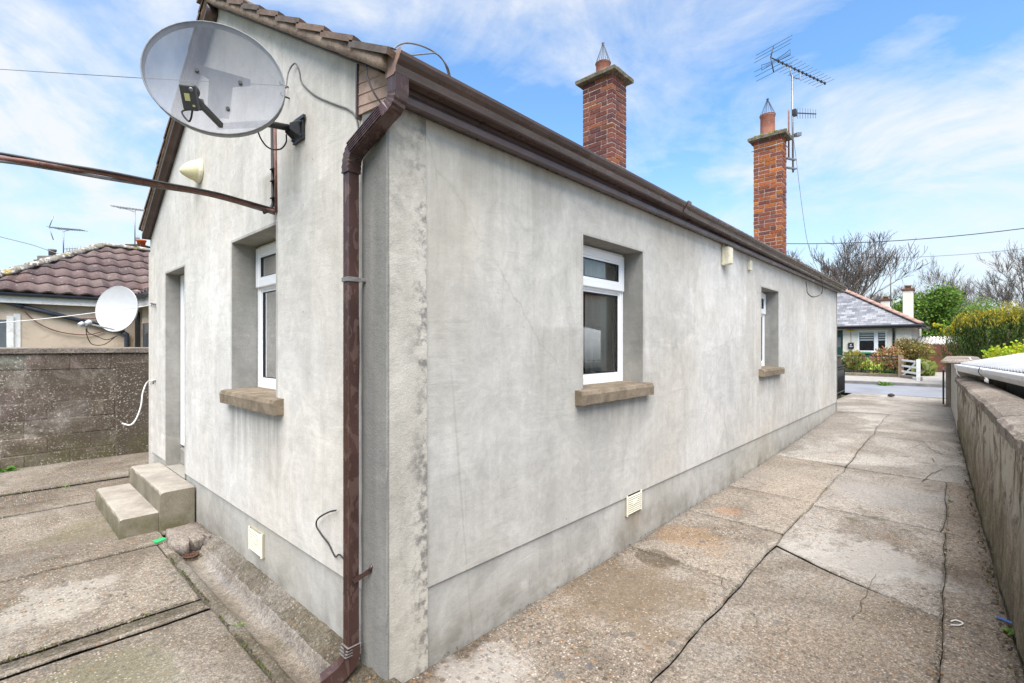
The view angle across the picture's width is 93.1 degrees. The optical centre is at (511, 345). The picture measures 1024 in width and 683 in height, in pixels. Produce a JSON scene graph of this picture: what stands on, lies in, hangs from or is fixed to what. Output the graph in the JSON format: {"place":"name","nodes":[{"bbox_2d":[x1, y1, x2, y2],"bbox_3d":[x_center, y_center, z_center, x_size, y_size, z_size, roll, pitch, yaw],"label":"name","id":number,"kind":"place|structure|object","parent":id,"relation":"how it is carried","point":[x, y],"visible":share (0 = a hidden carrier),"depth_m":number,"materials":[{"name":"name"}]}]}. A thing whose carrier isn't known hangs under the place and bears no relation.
{"place":"outdoors","nodes":[
{"label":"outdoors","id":0,"kind":"place"},
{"bbox_2d":[0,452,272,682],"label":"yard","id":1,"kind":"structure","parent":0,"point":[83,585],"depth_m":3.11,"materials":[{"name":"concrete"}]},
{"bbox_2d":[0,465,19,471],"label":"weed","id":2,"kind":"object","parent":1,"relation":"on","point":[11,467],"visible":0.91,"depth_m":6.17,"materials":[{"name":"green plant"}]},
{"bbox_2d":[0,599,204,672],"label":"cross drain","id":3,"kind":"object","parent":1,"relation":"in","point":[100,636],"visible":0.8,"depth_m":2.72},
{"bbox_2d":[0,478,270,674],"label":"drain moss","id":4,"kind":"object","parent":1,"relation":"on","point":[219,616],"visible":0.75,"depth_m":2.74,"materials":[{"name":"green plant"}]},
{"bbox_2d":[95,462,194,539],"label":"concrete steps","id":5,"kind":"structure","parent":1,"relation":"on","point":[154,497],"depth_m":4.30,"materials":[{"name":"grey concrete"}]},
{"bbox_2d":[152,537,165,542],"bbox_3d":[-2.878,1.591,3.963,0.066,0.006,0.091,0,0,23],"label":"scrap","id":6,"kind":"object","parent":1,"relation":"on","point":[159,539],"visible":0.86,"depth_m":3.95,"materials":[{"name":"green plastic"}]},
{"bbox_2d":[0,0,1023,308],"label":"sky","id":7,"kind":"structure","parent":0,"point":[917,132],"materials":[{"name":"blue"}]},
{"bbox_2d":[201,430,1023,672],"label":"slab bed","id":8,"kind":"object","parent":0,"point":[991,555],"visible":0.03,"depth_m":3.57,"materials":[{"name":"grey concrete"}]},
{"bbox_2d":[404,393,1023,682],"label":"driveway","id":9,"kind":"structure","parent":0,"point":[639,608],"depth_m":3.19,"materials":[{"name":"concrete"}]},
{"bbox_2d":[19,431,1011,682],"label":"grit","id":10,"kind":"object","parent":9,"relation":"on","point":[743,587],"visible":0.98,"depth_m":3.22,"materials":[{"name":"gravel"}]},
{"bbox_2d":[443,419,950,682],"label":"joint moss","id":11,"kind":"object","parent":9,"relation":"on","point":[777,544],"visible":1,"depth_m":3.16,"materials":[{"name":"green plant"}]},
{"bbox_2d":[523,441,981,668],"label":"paving cracks","id":12,"kind":"object","parent":9,"relation":"on","point":[773,521],"visible":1,"depth_m":3.31,"materials":[{"name":"grey concrete"}]},
{"bbox_2d":[950,619,963,625],"bbox_3d":[2.547,1.594,2.784,0.098,0.007,0.049,0,0,-22],"label":"cable tie","id":13,"kind":"object","parent":9,"relation":"on","point":[962,623],"visible":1,"depth_m":2.78,"materials":[{"name":"white plastic"}]},
{"bbox_2d":[953,429,1023,682],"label":"leaf litter","id":14,"kind":"object","parent":9,"relation":"on","point":[997,603],"visible":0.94,"depth_m":3.38,"materials":[{"name":"brown plant"}]},
{"bbox_2d":[996,616,1011,623],"bbox_3d":[2.855,1.589,2.797,0.019,0.006,0.090,0,0,-21],"label":"plastic scrap","id":15,"kind":"object","parent":9,"relation":"on","point":[1003,619],"visible":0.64,"depth_m":2.81,"materials":[{"name":"blue plastic"}]},
{"bbox_2d":[1002,626,1014,637],"bbox_3d":[2.768,1.593,2.703,0.133,0.037,0.118,0,0,-21],"label":"weed","id":16,"kind":"object","parent":9,"relation":"on","point":[1009,630],"visible":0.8,"depth_m":2.70,"materials":[{"name":"green plant"}]},
{"bbox_2d":[837,355,841,398],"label":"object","id":17,"kind":"structure","parent":0,"point":[839,364],"depth_m":13.60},
{"bbox_2d":[837,365,844,394],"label":"driveway gate","id":18,"kind":"structure","parent":17,"relation":"attached to","point":[840,379],"depth_m":13.36,"materials":[{"name":"black metal"}]},
{"bbox_2d":[841,393,933,397],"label":"ground","id":19,"kind":"structure","parent":0,"point":[843,394],"depth_m":14.40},
{"bbox_2d":[0,347,148,469],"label":"block wall","id":20,"kind":"structure","parent":19,"relation":"on","point":[62,404],"depth_m":6.69,"materials":[{"name":"concrete"}]},
{"bbox_2d":[0,242,149,347],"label":"tiled house","id":21,"kind":"structure","parent":19,"relation":"on","point":[81,280],"depth_m":10.61,"materials":[{"name":"brown tile"}]},
{"bbox_2d":[0,314,20,346],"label":"window","id":22,"kind":"structure","parent":21,"relation":"in","point":[10,332],"depth_m":9.83,"materials":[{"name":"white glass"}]},
{"bbox_2d":[34,249,56,260],"bbox_3d":[-16.121,-2.241,17.000,0.720,2.260,0.600,0,0,0],"label":"rooftop chimney","id":23,"kind":"object","parent":21,"relation":"on","point":[50,253],"visible":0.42,"depth_m":16.90,"materials":[{"name":"stone"}]},
{"bbox_2d":[0,236,58,253],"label":"line wire","id":24,"kind":"object","parent":23,"relation":"attached to","point":[30,244],"visible":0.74,"depth_m":16.79,"materials":[{"name":"black metal"}]},
{"bbox_2d":[47,216,87,252],"bbox_3d":[-15.720,-3.849,17.116,1.078,1.413,0.562,0,0,-16],"label":"tv aerial","id":25,"kind":"object","parent":23,"relation":"attached to","point":[65,229],"visible":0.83,"depth_m":17.02,"materials":[{"name":"metal"}]},
{"bbox_2d":[23,310,103,334],"bbox_3d":[-9.605,-0.478,10.426,0.023,0.506,1.286,0,0,43],"label":"wall cable","id":26,"kind":"object","parent":21,"relation":"attached to","point":[56,330],"depth_m":10.32,"materials":[{"name":"plastic"}]},
{"bbox_2d":[77,286,138,345],"bbox_3d":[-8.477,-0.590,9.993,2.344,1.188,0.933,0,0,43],"label":"satellite dish","id":27,"kind":"object","parent":21,"relation":"attached to","point":[116,298],"visible":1,"depth_m":9.65,"materials":[{"name":"white metal"}]},
{"bbox_2d":[125,239,149,247],"bbox_3d":[-13.169,-3.018,17.175,0.637,1.360,0.650,0,0,0],"label":"pot chimney","id":28,"kind":"object","parent":21,"relation":"on","point":[141,242],"visible":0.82,"depth_m":16.90,"materials":[{"name":"orange ceramic"}]},
{"bbox_2d":[111,205,143,243],"bbox_3d":[-13.892,-4.307,17.642,1.208,1.453,0.506,0,0,-14],"label":"tv aerial","id":29,"kind":"object","parent":28,"relation":"attached to","point":[135,235],"visible":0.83,"depth_m":17.51,"materials":[{"name":"metal"}]},
{"bbox_2d":[142,323,148,346],"bbox_3d":[-8.149,-0.050,10.797,0.570,0.900,0.040,0,0,43],"label":"window","id":30,"kind":"structure","parent":21,"relation":"in","point":[145,326],"depth_m":10.75,"materials":[{"name":"grey glass"}]},
{"bbox_2d":[181,550,202,560],"bbox_3d":[-2.687,1.663,3.973,0.620,0.035,0.360,0,0,43],"label":"gully bed","id":31,"kind":"object","parent":19,"relation":"on","point":[200,555],"visible":0.07,"depth_m":3.78,"materials":[{"name":"grey concrete"}]},
{"bbox_2d":[165,522,213,555],"bbox_3d":[-2.683,1.601,4.000,0.512,0.126,0.298,0,0,43],"label":"gully surround","id":32,"kind":"object","parent":31,"relation":"on","point":[182,540],"visible":0.86,"depth_m":3.92,"materials":[{"name":"concrete"}]},
{"bbox_2d":[182,552,198,558],"bbox_3d":[-2.499,1.637,3.772,0.110,0.016,0.110,0,0,43],"label":"gully grate","id":33,"kind":"object","parent":31,"relation":"on","point":[194,554],"visible":1,"depth_m":3.76,"materials":[{"name":"metal"}]},
{"bbox_2d":[167,534,400,682],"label":"drain channel","id":34,"kind":"object","parent":19,"relation":"on","point":[284,635],"visible":0.87,"depth_m":2.86,"materials":[{"name":"concrete"}]},
{"bbox_2d":[138,0,847,682],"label":"cottage","id":35,"kind":"structure","parent":19,"relation":"on","point":[372,330],"depth_m":3.04,"materials":[{"name":"paint"}]},
{"bbox_2d":[0,152,274,208],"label":"overhead cable","id":36,"kind":"object","parent":35,"relation":"attached to","point":[131,176],"visible":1,"depth_m":2.63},
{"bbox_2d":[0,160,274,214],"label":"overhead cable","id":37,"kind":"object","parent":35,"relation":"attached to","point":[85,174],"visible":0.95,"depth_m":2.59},
{"bbox_2d":[122,380,152,425],"bbox_3d":[-4.133,0.637,5.425,0.408,0.512,0.115,0,0,6],"label":"loose cable","id":38,"kind":"object","parent":35,"relation":"attached to","point":[140,404],"visible":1,"depth_m":5.43,"materials":[{"name":"white plastic"}]},
{"bbox_2d":[0,156,275,212],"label":"overhead cable","id":39,"kind":"object","parent":35,"relation":"attached to","point":[28,161],"visible":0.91,"depth_m":2.60,"materials":[{"name":"black plastic"}]},
{"bbox_2d":[0,69,281,85],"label":"line wire","id":40,"kind":"object","parent":35,"relation":"attached to","point":[90,74],"visible":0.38,"depth_m":3.82,"materials":[{"name":"grey metal"}]},
{"bbox_2d":[180,275,183,445],"bbox_3d":[-3.235,0.154,4.927,0.714,1.792,0.070,0,0,43],"label":"door","id":41,"kind":"structure","parent":35,"relation":"in","point":[182,276],"depth_m":5.11,"materials":[{"name":"white plastic"}]},
{"bbox_2d":[179,159,203,182],"bbox_3d":[-2.767,-1.515,4.167,0.207,0.207,0.156,0,0,43],"label":"alarm sounder","id":42,"kind":"object","parent":35,"relation":"attached to","point":[193,170],"visible":1,"depth_m":4.14,"materials":[{"name":"beige plastic"}]},
{"bbox_2d":[140,20,305,145],"bbox_3d":[-1.407,-1.347,2.502,0.538,0.657,0.748,0,0,43],"label":"satellite dish","id":43,"kind":"object","parent":35,"relation":"attached to","point":[221,85],"visible":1,"depth_m":2.53,"materials":[{"name":"grey metal"},{"name":"black metal"}]},
{"bbox_2d":[258,132,286,149],"bbox_3d":[-1.413,-1.199,2.828,0.171,0.094,0.095,0,0,-40],"label":"coaxial cable","id":44,"kind":"object","parent":43,"relation":"hanging from","point":[283,146],"visible":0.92,"depth_m":2.85,"materials":[{"name":"grey plastic"}]},
{"bbox_2d":[256,241,275,389],"bbox_3d":[-1.677,-0.219,3.540,0.824,1.105,0.092,0,0,43],"label":"window","id":45,"kind":"structure","parent":35,"relation":"in","point":[265,254],"depth_m":3.70,"materials":[{"name":"white plastic"}]},
{"bbox_2d":[263,128,277,213],"bbox_3d":[-1.553,-1.133,3.094,0.088,0.611,0.086,0,0,43],"label":"wall conduit","id":46,"kind":"object","parent":35,"relation":"attached to","point":[273,180],"depth_m":3.10,"materials":[{"name":"plastic"}]},
{"bbox_2d":[285,63,358,128],"bbox_3d":[-1.067,-1.360,2.629,0.769,0.644,0.098,0,0,43],"label":"coaxial cable","id":47,"kind":"object","parent":35,"relation":"attached to","point":[350,110],"visible":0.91,"depth_m":2.75,"materials":[{"name":"grey plastic"}]},
{"bbox_2d":[315,510,342,558],"bbox_3d":[-0.978,0.990,2.593,0.287,0.260,0.030,0,0,43],"label":"cable tail","id":48,"kind":"object","parent":35,"relation":"attached to","point":[330,547],"visible":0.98,"depth_m":2.61},
{"bbox_2d":[359,334,359,366],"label":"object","id":49,"kind":"object","parent":35,"relation":"attached to","point":[359,350],"visible":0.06,"depth_m":2.39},
{"bbox_2d":[365,46,396,102],"bbox_3d":[-0.527,-1.211,2.238,0.268,0.282,0.117,0,0,-29],"label":"aerial cable","id":50,"kind":"object","parent":35,"relation":"attached to","point":[369,81],"visible":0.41,"depth_m":2.20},
{"bbox_2d":[394,42,450,75],"bbox_3d":[-0.423,-1.426,2.441,0.045,0.211,0.545,0,0,21],"label":"aerial cable","id":51,"kind":"object","parent":35,"relation":"on","point":[402,43],"visible":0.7,"depth_m":2.33,"materials":[{"name":"grey plastic"}]},
{"bbox_2d":[410,52,448,74],"bbox_3d":[-0.388,-1.404,2.418,0.045,0.121,0.376,0,0,20],"label":"aerial cable","id":52,"kind":"object","parent":35,"relation":"on","point":[431,53],"visible":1,"depth_m":2.38,"materials":[{"name":"grey plastic"}]},
{"bbox_2d":[585,260,612,371],"bbox_3d":[0.735,-0.225,4.085,0.025,1.150,0.422,0,0,43],"label":"window glass","id":53,"kind":"object","parent":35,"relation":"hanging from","point":[598,333],"visible":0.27,"depth_m":4.05,"materials":[{"name":"clear glass"}]},
{"bbox_2d":[583,245,623,384],"bbox_3d":[0.644,-0.232,3.858,0.092,1.085,0.863,0,0,43],"label":"window","id":54,"kind":"structure","parent":35,"relation":"in","point":[614,288],"depth_m":4.02,"materials":[{"name":"white plastic"}]},
{"bbox_2d":[721,244,732,265],"bbox_3d":[2.380,-1.021,5.362,0.094,0.269,0.137,0,0,43],"label":"bulkhead light","id":55,"kind":"object","parent":35,"relation":"attached to","point":[727,256],"visible":0.98,"depth_m":5.33,"materials":[{"name":"beige plastic"}]},
{"bbox_2d":[747,260,751,270],"bbox_3d":[2.964,-0.998,6.037,0.035,0.120,0.090,0,0,43],"label":"junction box","id":56,"kind":"object","parent":35,"relation":"attached to","point":[749,265],"visible":1,"depth_m":6.01,"materials":[{"name":"beige plastic"}]},
{"bbox_2d":[761,292,765,365],"bbox_3d":[3.432,-0.232,6.864,0.092,1.085,0.814,0,0,43],"label":"window","id":57,"kind":"structure","parent":35,"relation":"in","point":[763,296],"depth_m":7.10,"materials":[{"name":"white plastic"}]},
{"bbox_2d":[752,35,833,172],"bbox_3d":[6.007,-4.814,10.218,1.986,2.440,0.792,0,0,-31],"label":"tv aerial","id":58,"kind":"object","parent":35,"relation":"attached to","point":[795,113],"visible":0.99,"depth_m":10.04,"materials":[{"name":"metal"}]},
{"bbox_2d":[794,144,817,269],"bbox_3d":[6.071,-2.931,10.012,0.493,2.889,0.027,0,0,14],"label":"drop cable","id":59,"kind":"object","parent":58,"relation":"hanging from","point":[802,209],"visible":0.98,"depth_m":10.03,"materials":[{"name":"black plastic"}]},
{"bbox_2d":[787,248,840,277],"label":"bare tree","id":60,"kind":"object","parent":19,"relation":"on","point":[802,257],"visible":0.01,"depth_m":41.65,"materials":[{"name":"brown plant"}]},
{"bbox_2d":[841,350,864,372],"bbox_3d":[14.974,0.767,21.266,0.968,1.200,1.277,0,0,43],"label":"spiky plant","id":61,"kind":"object","parent":19,"relation":"on","point":[845,361],"visible":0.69,"depth_m":21.02,"materials":[{"name":"green plant"}]},
{"bbox_2d":[800,231,929,299],"bbox_3d":[24.669,-3.479,34.169,7.512,9.588,7.528,0,0,43],"label":"bare tree","id":62,"kind":"object","parent":19,"relation":"on","point":[860,275],"visible":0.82,"depth_m":33.70,"materials":[{"name":"brown plant"}]},
{"bbox_2d":[862,352,871,372],"bbox_3d":[16.235,0.805,22.605,0.616,1.030,0.725,0,0,0],"label":"wheelie bin","id":63,"kind":"object","parent":19,"relation":"on","point":[868,353],"visible":0.16,"depth_m":22.26,"materials":[{"name":"plastic"}]},
{"bbox_2d":[860,357,888,372],"bbox_3d":[15.633,0.895,21.177,1.217,0.825,1.666,0,0,43],"label":"yellow bush","id":64,"kind":"object","parent":19,"relation":"on","point":[871,365],"visible":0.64,"depth_m":20.81,"materials":[{"name":"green plant"}]},
{"bbox_2d":[837,262,930,374],"bbox_3d":[15.814,-1.524,29.684,14.755,6.049,8.495,0,0,43],"label":"bungalow","id":65,"kind":"object","parent":19,"relation":"on","point":[873,325],"visible":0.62,"depth_m":23.64,"materials":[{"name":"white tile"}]},
{"bbox_2d":[837,330,842,357],"bbox_3d":[16.260,0.270,24.259,0.484,2.060,0.065,0,0,43],"label":"door","id":66,"kind":"structure","parent":65,"relation":"in","point":[839,332],"depth_m":24.14,"materials":[{"name":"green wood"}]},
{"bbox_2d":[848,342,853,348],"bbox_3d":[16.603,0.007,23.747,0.227,0.321,0.129,0,0,43],"label":"letterbox","id":67,"kind":"object","parent":65,"relation":"attached to","point":[850,345],"visible":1,"depth_m":23.71,"materials":[{"name":"black metal"}]},
{"bbox_2d":[857,330,886,351],"bbox_3d":[17.288,-0.204,23.271,1.176,1.070,0.105,0,0,43],"label":"window","id":68,"kind":"structure","parent":65,"relation":"in","point":[875,332],"depth_m":23.19,"materials":[{"name":"white plastic"}]},
{"bbox_2d":[870,346,908,372],"bbox_3d":[16.684,0.648,21.314,2.189,1.299,1.113,0,0,-30],"label":"red bush","id":69,"kind":"object","parent":19,"relation":"on","point":[892,363],"visible":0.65,"depth_m":21.06,"materials":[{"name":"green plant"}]},
{"bbox_2d":[883,366,897,373],"bbox_3d":[16.463,1.124,21.208,0.967,0.557,0.853,0,0,10],"label":"plant","id":70,"kind":"object","parent":19,"relation":"on","point":[890,370],"visible":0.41,"depth_m":20.97,"materials":[{"name":"green plant"}]},
{"bbox_2d":[866,276,923,306],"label":"bare tree","id":71,"kind":"object","parent":19,"relation":"on","point":[877,298],"visible":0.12,"depth_m":56.98,"materials":[{"name":"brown plant"}]},
{"bbox_2d":[845,380,945,387],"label":"kerb","id":72,"kind":"structure","parent":19,"relation":"on","point":[895,383],"depth_m":17.01,"materials":[{"name":"concrete"}]},
{"bbox_2d":[878,381,893,385],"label":"weed","id":73,"kind":"object","parent":72,"relation":"on","point":[884,383],"visible":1,"depth_m":17.00,"materials":[{"name":"green plant"}]},
{"bbox_2d":[893,335,936,375],"bbox_3d":[18.083,0.460,21.989,1.770,1.855,2.696,0,0,43],"label":"twiggy bush","id":74,"kind":"object","parent":19,"relation":"on","point":[914,352],"visible":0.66,"depth_m":21.46,"materials":[{"name":"green plant"}]},
{"bbox_2d":[911,358,937,375],"bbox_3d":[17.323,1.024,20.379,0.913,1.022,1.406,0,0,43],"label":"bush","id":75,"kind":"object","parent":19,"relation":"on","point":[928,368],"visible":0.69,"depth_m":20.07,"materials":[{"name":"green plant"}]},
{"bbox_2d":[889,281,974,336],"bbox_3d":[33.498,-1.786,38.375,5.780,6.568,8.709,0,0,43],"label":"broadleaf tree","id":76,"kind":"object","parent":19,"relation":"on","point":[938,304],"visible":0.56,"depth_m":37.11,"materials":[{"name":"green plant"}]},
{"bbox_2d":[915,336,978,359],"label":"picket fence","id":77,"kind":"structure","parent":19,"relation":"on","point":[931,340],"depth_m":24.82,"materials":[{"name":"white wood"}]},
{"bbox_2d":[932,313,961,336],"bbox_3d":[22.997,-0.235,25.525,1.488,3.124,6.329,0,0,43],"label":"golden shrub","id":78,"kind":"object","parent":19,"relation":"on","point":[943,330],"visible":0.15,"depth_m":26.85,"materials":[{"name":"yellow plant"}]},
{"bbox_2d":[913,258,992,308],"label":"bare tree","id":79,"kind":"object","parent":19,"relation":"on","point":[938,274],"visible":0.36,"depth_m":63.48,"materials":[{"name":"brown plant"}]},
{"bbox_2d":[940,356,979,406],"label":"gate pier","id":80,"kind":"structure","parent":19,"relation":"on","point":[948,360],"depth_m":10.89,"materials":[{"name":"paint"}]},
{"bbox_2d":[942,367,943,403],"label":"driveway gate","id":81,"kind":"structure","parent":80,"relation":"attached to","point":[943,386],"depth_m":11.07,"materials":[{"name":"black metal"}]},
{"bbox_2d":[938,307,1023,379],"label":"hedge","id":82,"kind":"object","parent":19,"relation":"on","point":[986,329],"visible":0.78,"depth_m":15.72,"materials":[{"name":"green plant"}]},
{"bbox_2d":[961,292,1009,314],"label":"broadleaf tree","id":83,"kind":"object","parent":19,"relation":"on","point":[981,306],"visible":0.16,"depth_m":42.01,"materials":[{"name":"green plant"}]},
{"bbox_2d":[951,363,1023,665],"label":"boundary wall","id":84,"kind":"structure","parent":19,"relation":"on","point":[989,419],"depth_m":3.37,"materials":[{"name":"concrete"}]},
{"bbox_2d":[954,353,1023,398],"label":"lean to shed","id":85,"kind":"object","parent":19,"relation":"on","point":[1005,373],"visible":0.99,"depth_m":6.21,"materials":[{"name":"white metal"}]},
{"bbox_2d":[961,240,1023,310],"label":"bare tree","id":86,"kind":"object","parent":19,"relation":"on","point":[1008,293],"visible":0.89,"depth_m":45.91,"materials":[{"name":"brown plant"}]},
{"bbox_2d":[981,339,1023,358],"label":"golden shrub","id":87,"kind":"object","parent":19,"relation":"on","point":[1018,348],"visible":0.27,"depth_m":13.20,"materials":[{"name":"yellow plant"}]},
{"bbox_2d":[996,297,1023,319],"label":"broadleaf tree","id":88,"kind":"object","parent":19,"relation":"on","point":[1011,306],"visible":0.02,"depth_m":34.66,"materials":[{"name":"green plant"}]},
{"bbox_2d":[845,383,945,397],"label":"road","id":89,"kind":"structure","parent":0,"point":[918,391],"depth_m":15.17,"materials":[{"name":"grey asphalt"}]},
{"bbox_2d":[787,228,1023,243],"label":"overhead wire","id":90,"kind":"object","parent":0,"point":[904,240],"visible":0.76,"depth_m":16.43,"materials":[{"name":"black metal"}]},
{"bbox_2d":[845,372,988,387],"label":"footpath","id":91,"kind":"structure","parent":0,"point":[936,378],"depth_m":18.44,"materials":[{"name":"concrete"}]},
{"bbox_2d":[842,355,897,376],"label":"railings","id":92,"kind":"object","parent":91,"relation":"on","point":[877,374],"visible":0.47,"depth_m":20.06,"materials":[{"name":"black metal"}]},
{"bbox_2d":[900,375,922,380],"bbox_3d":[15.433,1.287,18.752,0.213,0.234,1.593,0,0,10],"label":"stone edging","id":93,"kind":"object","parent":91,"relation":"on","point":[908,377],"visible":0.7,"depth_m":18.75,"materials":[{"name":"concrete"}]},
{"bbox_2d":[898,355,920,380],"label":"garden gate","id":94,"kind":"structure","parent":93,"relation":"on","point":[901,365],"depth_m":18.70,"materials":[{"name":"white wood"}]},
{"bbox_2d":[929,344,967,371],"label":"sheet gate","id":95,"kind":"structure","parent":91,"relation":"on","point":[937,359],"depth_m":22.71,"materials":[{"name":"brown wood"}]},
{"bbox_2d":[843,248,1023,257],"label":"overhead wire","id":96,"kind":"object","parent":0,"point":[930,256],"visible":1,"depth_m":23.61,"materials":[{"name":"black metal"}]},
{"bbox_3d":[-3.933,-0.458,5.326,0.063,0.031,0.071,0,0,43],"label":"line hook","id":97,"kind":"object","parent":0,"visible":0},
{"bbox_2d":[0,305,150,322],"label":"washing line","id":98,"kind":"object","parent":97,"relation":"attached to","point":[75,315],"visible":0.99,"depth_m":6.76,"materials":[{"name":"white plastic"}]}
]}

